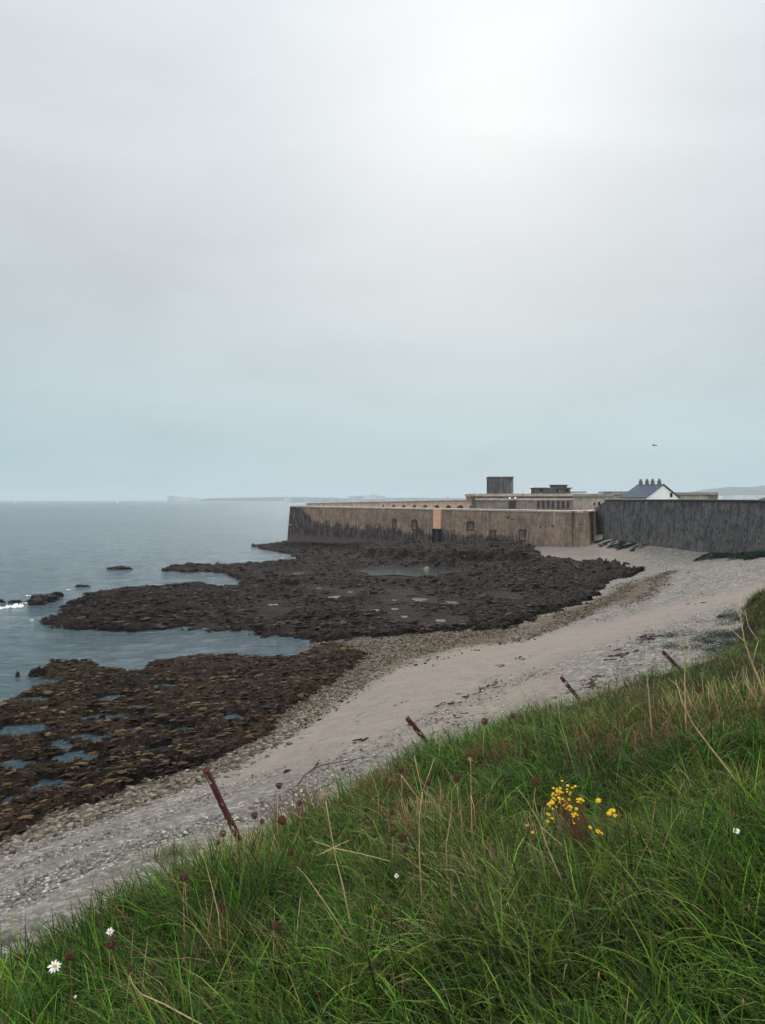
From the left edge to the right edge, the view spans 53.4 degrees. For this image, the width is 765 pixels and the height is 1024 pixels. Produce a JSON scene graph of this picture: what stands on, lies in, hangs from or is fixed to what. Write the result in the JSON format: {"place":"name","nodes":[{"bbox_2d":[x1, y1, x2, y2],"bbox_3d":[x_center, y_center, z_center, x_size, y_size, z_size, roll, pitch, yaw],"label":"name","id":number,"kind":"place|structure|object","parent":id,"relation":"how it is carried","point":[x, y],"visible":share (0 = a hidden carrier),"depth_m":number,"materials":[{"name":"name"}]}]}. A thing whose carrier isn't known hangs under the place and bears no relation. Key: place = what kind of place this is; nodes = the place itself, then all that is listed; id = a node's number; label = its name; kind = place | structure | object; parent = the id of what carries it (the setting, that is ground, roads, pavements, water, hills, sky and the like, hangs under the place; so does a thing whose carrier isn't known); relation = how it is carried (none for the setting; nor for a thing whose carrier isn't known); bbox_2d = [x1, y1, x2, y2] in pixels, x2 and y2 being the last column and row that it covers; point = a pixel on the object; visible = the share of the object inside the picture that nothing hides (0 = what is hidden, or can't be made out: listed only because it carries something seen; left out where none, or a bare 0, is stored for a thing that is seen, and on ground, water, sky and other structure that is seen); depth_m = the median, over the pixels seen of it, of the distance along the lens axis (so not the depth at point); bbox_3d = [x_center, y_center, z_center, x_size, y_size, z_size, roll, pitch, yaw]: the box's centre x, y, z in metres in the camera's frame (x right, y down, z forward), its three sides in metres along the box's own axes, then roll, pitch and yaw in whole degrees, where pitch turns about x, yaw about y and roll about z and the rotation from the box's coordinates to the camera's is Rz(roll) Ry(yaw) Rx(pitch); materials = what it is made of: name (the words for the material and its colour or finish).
{"place":"outdoors","nodes":[
{"label":"outdoors","id":0,"kind":"place"},
{"bbox_2d":[0,501,337,802],"bbox_3d":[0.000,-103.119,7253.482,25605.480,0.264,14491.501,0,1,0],"label":"sea","id":1,"kind":"structure","parent":0,"point":[46,547],"depth_m":154.70,"materials":[{"name":"liquid"}]},
{"bbox_2d":[7,600,23,602],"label":"sea rock","id":2,"kind":"object","parent":1,"relation":"in","point":[15,601],"visible":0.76,"depth_m":100.14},
{"bbox_2d":[0,589,70,619],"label":"sea foam","id":3,"kind":"object","parent":1,"relation":"on","point":[20,605],"visible":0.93,"depth_m":95.67,"materials":[{"name":"white"}]},
{"bbox_2d":[28,666,44,676],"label":"sea rock","id":4,"kind":"object","parent":1,"relation":"in","point":[35,672],"visible":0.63,"depth_m":58.39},
{"bbox_2d":[27,600,47,604],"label":"sea rock","id":5,"kind":"object","parent":1,"relation":"in","point":[36,602],"visible":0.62,"depth_m":97.64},
{"bbox_2d":[26,593,60,601],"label":"sea rock","id":6,"kind":"object","parent":1,"relation":"in","point":[48,597],"visible":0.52,"depth_m":100.61,"materials":[{"name":"stone"}]},
{"bbox_2d":[51,591,63,596],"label":"sea rock","id":7,"kind":"object","parent":1,"relation":"in","point":[59,594],"visible":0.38,"depth_m":105.92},
{"bbox_2d":[106,566,132,569],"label":"sea rock","id":8,"kind":"object","parent":1,"relation":"in","point":[118,568],"visible":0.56,"depth_m":147.13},
{"bbox_2d":[167,496,198,500],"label":"fort","id":9,"kind":"structure","parent":1,"relation":"on","point":[176,498],"depth_m":6830.29,"materials":[{"name":"stone"}]},
{"bbox_2d":[348,494,384,498],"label":"island fort","id":10,"kind":"structure","parent":1,"relation":"on","point":[372,496],"depth_m":5240.33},
{"bbox_2d":[284,495,465,501],"bbox_3d":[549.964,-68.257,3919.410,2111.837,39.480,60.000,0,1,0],"label":"breakwater","id":11,"kind":"object","parent":1,"relation":"on","point":[286,499],"visible":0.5,"depth_m":3899.68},
{"bbox_2d":[522,486,532,493],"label":"tower","id":12,"kind":"structure","parent":1,"relation":"on","point":[528,491],"depth_m":2604.03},
{"bbox_2d":[718,495,764,499],"bbox_3d":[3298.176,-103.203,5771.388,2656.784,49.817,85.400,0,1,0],"label":"harbour mole","id":13,"kind":"object","parent":1,"relation":"on","point":[745,497],"visible":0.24,"depth_m":5747.50},
{"bbox_2d":[199,497,465,500],"bbox_3d":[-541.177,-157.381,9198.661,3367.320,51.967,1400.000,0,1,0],"label":"hills","id":14,"kind":"structure","parent":0,"point":[252,499],"depth_m":8846.59,"materials":[{"name":"grey"}]},
{"bbox_2d":[0,534,764,962],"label":"beach","id":15,"kind":"structure","parent":0,"point":[374,712],"depth_m":40.65,"materials":[{"name":"sand"}]},
{"bbox_2d":[131,834,205,862],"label":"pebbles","id":16,"kind":"object","parent":15,"relation":"on","point":[162,853],"visible":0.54,"depth_m":20.33,"materials":[{"name":"stone"}]},
{"bbox_2d":[0,642,367,841],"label":"reef","id":17,"kind":"object","parent":15,"relation":"on","point":[140,775],"visible":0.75,"depth_m":47.33},
{"bbox_2d":[0,642,366,840],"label":"rubble","id":18,"kind":"object","parent":17,"relation":"on","point":[8,812],"visible":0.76,"depth_m":44.95,"materials":[{"name":"stone"}]},
{"bbox_2d":[0,676,378,856],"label":"pebbles","id":19,"kind":"object","parent":15,"relation":"on","point":[85,814],"visible":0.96,"depth_m":34.10,"materials":[{"name":"gravel"}]},
{"bbox_2d":[297,754,375,785],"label":"driftwood branch","id":20,"kind":"object","parent":15,"relation":"on","point":[326,764],"visible":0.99,"depth_m":29.59,"materials":[{"name":"brown wood"}]},
{"bbox_2d":[41,539,644,642],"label":"reef","id":21,"kind":"object","parent":15,"relation":"on","point":[267,612],"visible":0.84,"depth_m":104.39},
{"bbox_2d":[40,539,644,641],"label":"rubble","id":22,"kind":"object","parent":21,"relation":"on","point":[409,625],"visible":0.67,"depth_m":95.91,"materials":[{"name":"stone"}]},
{"bbox_2d":[359,568,452,576],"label":"tide pool","id":23,"kind":"structure","parent":21,"relation":"on","point":[415,572],"depth_m":131.72,"materials":[{"name":"liquid"}]},
{"bbox_2d":[0,561,762,966],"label":"pebbles","id":24,"kind":"object","parent":15,"relation":"on","point":[22,893],"visible":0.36,"depth_m":25.95,"materials":[{"name":"gravel"}]},
{"bbox_2d":[161,602,705,827],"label":"seaweed","id":25,"kind":"object","parent":15,"relation":"on","point":[590,682],"visible":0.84,"depth_m":41.11,"materials":[{"name":"plant"}]},
{"bbox_2d":[287,505,596,546],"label":"fort wall","id":26,"kind":"structure","parent":15,"relation":"on","point":[351,525],"depth_m":180.93,"materials":[{"name":"brown stone"}]},
{"bbox_2d":[434,530,438,538],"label":"doorway","id":27,"kind":"structure","parent":26,"relation":"in","point":[436,534],"depth_m":181.57,"materials":[{"name":"stone"}]},
{"bbox_2d":[277,568,699,726],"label":"pebbles","id":28,"kind":"object","parent":15,"relation":"on","point":[605,598],"visible":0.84,"depth_m":68.09,"materials":[{"name":"gravel"}]},
{"bbox_2d":[593,499,608,534],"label":"recess wall","id":29,"kind":"structure","parent":15,"relation":"on","point":[600,509],"depth_m":167.30,"materials":[{"name":"stone"}]},
{"bbox_2d":[597,539,614,547],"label":"bush","id":30,"kind":"object","parent":15,"relation":"on","point":[605,543],"visible":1,"depth_m":144.38,"materials":[{"name":"green plant"}]},
{"bbox_2d":[605,541,626,548],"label":"bush","id":31,"kind":"object","parent":15,"relation":"on","point":[617,545],"visible":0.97,"depth_m":140.36,"materials":[{"name":"green plant"}]},
{"bbox_2d":[615,542,636,550],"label":"bush","id":32,"kind":"object","parent":15,"relation":"on","point":[628,545],"visible":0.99,"depth_m":136.28,"materials":[{"name":"green plant"}]},
{"bbox_2d":[629,544,648,551],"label":"bush","id":33,"kind":"object","parent":15,"relation":"on","point":[642,545],"visible":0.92,"depth_m":132.64,"materials":[{"name":"green plant"}]},
{"bbox_2d":[602,499,764,553],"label":"rampart wall","id":34,"kind":"structure","parent":15,"relation":"on","point":[716,525],"depth_m":119.46,"materials":[{"name":"stone"}]},
{"bbox_2d":[659,635,738,657],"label":"weed patch","id":35,"kind":"object","parent":15,"relation":"on","point":[721,646],"visible":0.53,"depth_m":41.99,"materials":[{"name":"green plant"}]},
{"bbox_2d":[662,625,740,642],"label":"weed patch","id":36,"kind":"object","parent":15,"relation":"on","point":[732,633],"visible":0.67,"depth_m":45.06,"materials":[{"name":"green plant"}]},
{"bbox_2d":[692,552,728,561],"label":"bush","id":37,"kind":"object","parent":15,"relation":"on","point":[708,557],"visible":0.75,"depth_m":109.31,"materials":[{"name":"green plant"}]},
{"bbox_2d":[709,553,734,559],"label":"bush","id":38,"kind":"object","parent":15,"relation":"on","point":[717,556],"visible":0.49,"depth_m":107.14,"materials":[{"name":"green plant"}]},
{"bbox_2d":[715,606,744,626],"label":"weed patch","id":39,"kind":"object","parent":15,"relation":"on","point":[719,616],"visible":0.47,"depth_m":52.90,"materials":[{"name":"green plant"}]},
{"bbox_2d":[716,552,745,559],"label":"bush","id":40,"kind":"object","parent":15,"relation":"on","point":[741,553],"visible":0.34,"depth_m":104.97,"materials":[{"name":"green plant"}]},
{"bbox_2d":[726,550,764,560],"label":"bush","id":41,"kind":"object","parent":15,"relation":"on","point":[758,552],"visible":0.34,"depth_m":100.31,"materials":[{"name":"green plant"}]},
{"bbox_2d":[739,550,764,560],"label":"bush","id":42,"kind":"object","parent":15,"relation":"on","point":[751,556],"visible":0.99,"depth_m":97.69,"materials":[{"name":"green plant"}]},
{"bbox_2d":[0,0,764,500],"label":"sky","id":43,"kind":"structure","parent":0,"point":[249,248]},
{"bbox_2d":[0,585,764,1023],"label":"terrain","id":44,"kind":"structure","parent":0,"point":[726,663],"depth_m":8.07,"materials":[{"name":"plant"}]},
{"bbox_2d":[14,952,23,970],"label":"seedhead","id":45,"kind":"object","parent":44,"relation":"on","point":[19,955],"visible":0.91,"depth_m":4.16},
{"bbox_2d":[47,960,61,997],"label":"daisy","id":46,"kind":"object","parent":44,"relation":"on","point":[53,966],"visible":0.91,"depth_m":3.75,"materials":[{"name":"white plant"}]},
{"bbox_2d":[65,951,73,1012],"bbox_3d":[-1.518,2.366,3.716,0.084,0.423,0.045,1,1,45],"label":"seedhead","id":47,"kind":"object","parent":44,"relation":"on","point":[68,958],"visible":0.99,"depth_m":3.72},
{"bbox_2d":[100,875,125,939],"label":"dry stalk","id":48,"kind":"object","parent":44,"relation":"on","point":[116,907],"visible":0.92,"depth_m":4.44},
{"bbox_2d":[106,936,120,1011],"bbox_3d":[-1.321,2.340,3.752,0.082,0.492,0.054,0,1,0],"label":"seedhead","id":49,"kind":"object","parent":44,"relation":"on","point":[109,945],"visible":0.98,"depth_m":3.75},
{"bbox_2d":[124,965,132,1020],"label":"seedhead","id":50,"kind":"object","parent":44,"relation":"on","point":[129,969],"visible":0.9,"depth_m":3.60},
{"bbox_2d":[91,849,207,928],"bbox_3d":[-1.476,2.538,5.014,0.640,0.471,0.650,1,1,32],"label":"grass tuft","id":51,"kind":"object","parent":44,"relation":"on","point":[159,887],"visible":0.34,"depth_m":5.00,"materials":[{"name":"plant"}]},
{"bbox_2d":[130,977,200,1023],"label":"dry stalk","id":52,"kind":"object","parent":44,"relation":"on","point":[186,1016],"visible":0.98,"depth_m":3.15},
{"bbox_2d":[180,873,190,932],"bbox_3d":[-1.144,2.392,4.509,0.114,0.500,0.048,0,1,15],"label":"seedhead","id":53,"kind":"object","parent":44,"relation":"on","point":[183,877],"visible":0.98,"depth_m":4.50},
{"bbox_2d":[198,849,222,966],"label":"dry stalk","id":54,"kind":"object","parent":44,"relation":"on","point":[199,851],"visible":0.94,"depth_m":3.87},
{"bbox_2d":[165,909,259,960],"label":"dead stems","id":55,"kind":"object","parent":44,"relation":"on","point":[211,930],"visible":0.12,"depth_m":4.28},
{"bbox_2d":[215,904,225,964],"bbox_3d":[-0.867,2.300,3.980,0.110,0.477,0.029,-1,1,-45],"label":"seedhead","id":56,"kind":"object","parent":44,"relation":"on","point":[223,907],"visible":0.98,"depth_m":4.00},
{"bbox_2d":[216,830,225,858],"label":"seedhead","id":57,"kind":"object","parent":44,"relation":"on","point":[222,832],"visible":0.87,"depth_m":5.33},
{"bbox_2d":[202,765,247,848],"bbox_3d":[-1.275,2.613,6.384,0.456,0.981,0.190,0,1,0],"label":"rusty stake","id":58,"kind":"object","parent":44,"relation":"on","point":[217,795],"visible":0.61,"depth_m":6.36,"materials":[{"name":"metal"}]},
{"bbox_2d":[203,821,299,868],"bbox_3d":[-1.064,2.556,5.659,0.714,0.484,0.660,1,1,29],"label":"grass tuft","id":59,"kind":"object","parent":44,"relation":"on","point":[248,845],"visible":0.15,"depth_m":5.71,"materials":[{"name":"plant"}]},
{"bbox_2d":[251,812,257,818],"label":"seedhead","id":60,"kind":"object","parent":44,"relation":"on","point":[255,815],"visible":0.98,"depth_m":5.65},
{"bbox_2d":[272,920,281,972],"bbox_3d":[-0.528,2.241,3.704,0.044,0.466,0.106,0,1,23],"label":"seedhead","id":61,"kind":"object","parent":44,"relation":"on","point":[277,925],"visible":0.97,"depth_m":3.72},
{"bbox_2d":[275,782,282,839],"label":"seedhead","id":62,"kind":"object","parent":44,"relation":"on","point":[278,786],"visible":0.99,"depth_m":6.18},
{"bbox_2d":[277,815,286,867],"bbox_3d":[-0.688,2.370,5.272,0.084,0.535,0.060,1,1,44],"label":"seedhead","id":63,"kind":"object","parent":44,"relation":"on","point":[282,821],"visible":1,"depth_m":5.27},
{"bbox_2d":[250,774,329,836],"bbox_3d":[-0.838,2.765,6.985,0.641,0.696,0.696,-1,1,-38],"label":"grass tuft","id":64,"kind":"object","parent":44,"relation":"on","point":[302,804],"visible":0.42,"depth_m":7.01,"materials":[{"name":"plant"}]},
{"bbox_2d":[288,849,293,892],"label":"seedhead","id":65,"kind":"object","parent":44,"relation":"on","point":[290,852],"visible":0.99,"depth_m":4.85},
{"bbox_2d":[282,777,315,883],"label":"dry stalk","id":66,"kind":"object","parent":44,"relation":"on","point":[296,821],"visible":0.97,"depth_m":4.92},
{"bbox_2d":[297,867,353,945],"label":"dry stalk","id":67,"kind":"object","parent":44,"relation":"on","point":[325,904],"visible":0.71,"depth_m":3.87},
{"bbox_2d":[314,789,388,944],"bbox_3d":[-0.167,1.942,3.971,0.386,1.058,0.212,0,1,-7],"label":"dry stalk","id":68,"kind":"object","parent":44,"relation":"on","point":[333,847],"visible":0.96,"depth_m":3.96,"materials":[{"name":"plant"}]},
{"bbox_2d":[336,758,420,807],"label":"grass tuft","id":69,"kind":"object","parent":44,"relation":"on","point":[388,777],"visible":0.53,"depth_m":7.07,"materials":[{"name":"plant"}]},
{"bbox_2d":[390,829,395,856],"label":"seedhead","id":70,"kind":"object","parent":44,"relation":"on","point":[392,832],"visible":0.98,"depth_m":5.06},
{"bbox_2d":[398,767,403,812],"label":"seedhead","id":71,"kind":"object","parent":44,"relation":"on","point":[400,770],"visible":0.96,"depth_m":6.34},
{"bbox_2d":[397,832,406,894],"bbox_3d":[0.118,2.328,4.938,0.060,0.465,0.126,0,1,23],"label":"seedhead","id":72,"kind":"object","parent":44,"relation":"on","point":[401,837],"visible":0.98,"depth_m":4.95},
{"bbox_2d":[401,756,433,925],"bbox_3d":[0.215,1.933,4.288,0.135,1.103,0.184,1,1,41],"label":"dry stalk","id":73,"kind":"object","parent":44,"relation":"on","point":[419,823],"visible":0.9,"depth_m":4.29,"materials":[{"name":"plant"}]},
{"bbox_2d":[388,789,449,835],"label":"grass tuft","id":74,"kind":"object","parent":44,"relation":"on","point":[407,810],"visible":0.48,"depth_m":6.12,"materials":[{"name":"plant"}]},
{"bbox_2d":[406,716,435,744],"bbox_3d":[0.572,2.768,8.970,0.604,0.740,0.135,0,1,-8],"label":"rusty stake","id":75,"kind":"object","parent":44,"relation":"on","point":[412,724],"visible":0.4,"depth_m":8.95,"materials":[{"name":"metal"}]},
{"bbox_2d":[424,779,431,830],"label":"seedhead","id":76,"kind":"object","parent":44,"relation":"on","point":[428,783],"visible":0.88,"depth_m":5.78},
{"bbox_2d":[446,785,455,888],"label":"dry stalk","id":77,"kind":"object","parent":44,"relation":"on","point":[447,836],"visible":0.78,"depth_m":4.52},
{"bbox_2d":[453,774,460,812],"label":"seedhead","id":78,"kind":"object","parent":44,"relation":"on","point":[457,778],"visible":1,"depth_m":5.57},
{"bbox_2d":[422,789,504,843],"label":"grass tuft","id":79,"kind":"object","parent":44,"relation":"on","point":[464,814],"visible":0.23,"depth_m":5.66,"materials":[{"name":"plant"}]},
{"bbox_2d":[468,757,475,840],"bbox_3d":[0.591,2.044,5.094,0.058,0.860,0.189,0,1,3],"label":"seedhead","id":80,"kind":"object","parent":44,"relation":"on","point":[469,759],"visible":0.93,"depth_m":5.11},
{"bbox_2d":[481,718,487,761],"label":"seedhead","id":81,"kind":"object","parent":44,"relation":"on","point":[484,722],"visible":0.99,"depth_m":7.48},
{"bbox_2d":[456,730,540,777],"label":"dead stems","id":82,"kind":"object","parent":44,"relation":"on","point":[493,754],"visible":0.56,"depth_m":7.45,"materials":[{"name":"plant"}]},
{"bbox_2d":[500,800,569,843],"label":"dead stems","id":83,"kind":"object","parent":44,"relation":"on","point":[534,822],"visible":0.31,"depth_m":5.35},
{"bbox_2d":[531,777,539,820],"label":"seedhead","id":84,"kind":"object","parent":44,"relation":"on","point":[536,779],"visible":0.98,"depth_m":5.68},
{"bbox_2d":[516,787,570,901],"bbox_3d":[0.923,1.848,3.986,0.435,0.842,0.154,0,1,-27],"label":"dry stalk","id":85,"kind":"object","parent":44,"relation":"on","point":[544,838],"visible":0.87,"depth_m":4.02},
{"bbox_2d":[542,800,547,816],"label":"seedhead","id":86,"kind":"object","parent":44,"relation":"on","point":[545,803],"visible":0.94,"depth_m":5.43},
{"bbox_2d":[557,696,578,784],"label":"dry stalk","id":87,"kind":"object","parent":44,"relation":"on","point":[566,741],"visible":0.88,"depth_m":6.48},
{"bbox_2d":[560,675,581,703],"bbox_3d":[3.167,3.020,12.141,0.693,0.836,0.129,0,1,-5],"label":"rusty stake","id":88,"kind":"object","parent":44,"relation":"on","point":[567,685],"visible":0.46,"depth_m":12.11,"materials":[{"name":"metal"}]},
{"bbox_2d":[526,780,629,865],"bbox_3d":[1.210,1.948,4.662,0.700,0.620,0.330,0,1,0],"label":"ragwort","id":89,"kind":"object","parent":44,"relation":"on","point":[572,817],"visible":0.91,"depth_m":4.63,"materials":[{"name":"yellow plant"}]},
{"bbox_2d":[594,972,599,1018],"bbox_3d":[0.817,1.960,2.917,0.018,0.432,0.064,0,1,0],"label":"plantain","id":90,"kind":"object","parent":44,"relation":"on","point":[598,976],"visible":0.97,"depth_m":2.89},
{"bbox_2d":[555,714,676,771],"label":"dead stems","id":91,"kind":"object","parent":44,"relation":"on","point":[612,745],"visible":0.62,"depth_m":7.29,"materials":[{"name":"plant"}]},
{"bbox_2d":[646,657,652,743],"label":"dry stalk","id":92,"kind":"object","parent":44,"relation":"on","point":[649,699],"visible":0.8,"depth_m":7.52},
{"bbox_2d":[662,650,678,668],"bbox_3d":[6.009,3.180,15.352,0.797,0.818,0.145,0,1,-3],"label":"rusty stake","id":93,"kind":"object","parent":44,"relation":"on","point":[668,657],"visible":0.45,"depth_m":15.31,"materials":[{"name":"metal"}]},
{"bbox_2d":[668,618,689,730],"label":"dry stalk","id":94,"kind":"object","parent":44,"relation":"on","point":[684,694],"visible":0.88,"depth_m":7.57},
{"bbox_2d":[610,694,764,740],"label":"dead stems","id":95,"kind":"object","parent":44,"relation":"on","point":[759,713],"visible":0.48,"depth_m":8.12,"materials":[{"name":"plant"}]},
{"bbox_2d":[696,686,701,710],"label":"seedhead","id":96,"kind":"object","parent":44,"relation":"on","point":[698,688],"visible":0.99,"depth_m":8.56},
{"bbox_2d":[650,666,764,721],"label":"dead stems","id":97,"kind":"object","parent":44,"relation":"on","point":[713,696],"visible":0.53,"depth_m":9.35,"materials":[{"name":"plant"}]},
{"bbox_2d":[675,680,740,787],"bbox_3d":[2.454,1.718,5.566,0.723,1.027,0.033,0,1,-13],"label":"dry stalk","id":98,"kind":"object","parent":44,"relation":"on","point":[723,764],"visible":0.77,"depth_m":5.55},
{"bbox_2d":[725,596,764,696],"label":"dry stalk","id":99,"kind":"object","parent":44,"relation":"on","point":[745,643],"visible":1,"depth_m":8.76,"materials":[{"name":"plant"}]},
{"bbox_2d":[486,477,513,493],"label":"square tower","id":100,"kind":"structure","parent":0,"point":[499,485],"depth_m":180.92,"materials":[{"name":"concrete"}]},
{"bbox_2d":[693,485,764,495],"bbox_3d":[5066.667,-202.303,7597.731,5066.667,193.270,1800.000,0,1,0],"label":"hills","id":101,"kind":"structure","parent":0,"point":[733,491],"depth_m":7213.56,"materials":[{"name":"grey"}]},
{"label":"fort ground","id":102,"kind":"structure","parent":0,"visible":0},
{"bbox_2d":[306,500,470,508],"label":"casemate gallery","id":103,"kind":"object","parent":102,"relation":"on","point":[442,504],"visible":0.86,"depth_m":199.27,"materials":[{"name":"beige stone"}]},
{"bbox_2d":[465,494,573,509],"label":"keep wall","id":104,"kind":"structure","parent":102,"relation":"on","point":[529,501],"depth_m":178.00,"materials":[{"name":"brown stone"}]},
{"bbox_2d":[509,501,515,507],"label":"door","id":105,"kind":"structure","parent":104,"relation":"in","point":[512,504],"depth_m":177.75,"materials":[{"name":"stone"}]},
{"bbox_2d":[530,485,572,493],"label":"bunker","id":106,"kind":"object","parent":104,"relation":"on","point":[558,489],"visible":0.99,"depth_m":182.95,"materials":[{"name":"concrete"}]},
{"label":"fort ground","id":107,"kind":"structure","parent":0,"visible":0},
{"bbox_2d":[573,494,612,509],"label":"barrack building","id":108,"kind":"structure","parent":107,"relation":"on","point":[585,501],"depth_m":190.98,"materials":[{"name":"stone"}]},
{"bbox_2d":[620,479,680,498],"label":"gabled house","id":109,"kind":"structure","parent":107,"relation":"on","point":[647,490],"depth_m":206.42,"materials":[{"name":"paint"}]},
{"bbox_2d":[603,492,717,498],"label":"building","id":110,"kind":"structure","parent":107,"relation":"on","point":[691,495],"depth_m":223.76,"materials":[{"name":"brown stone"}]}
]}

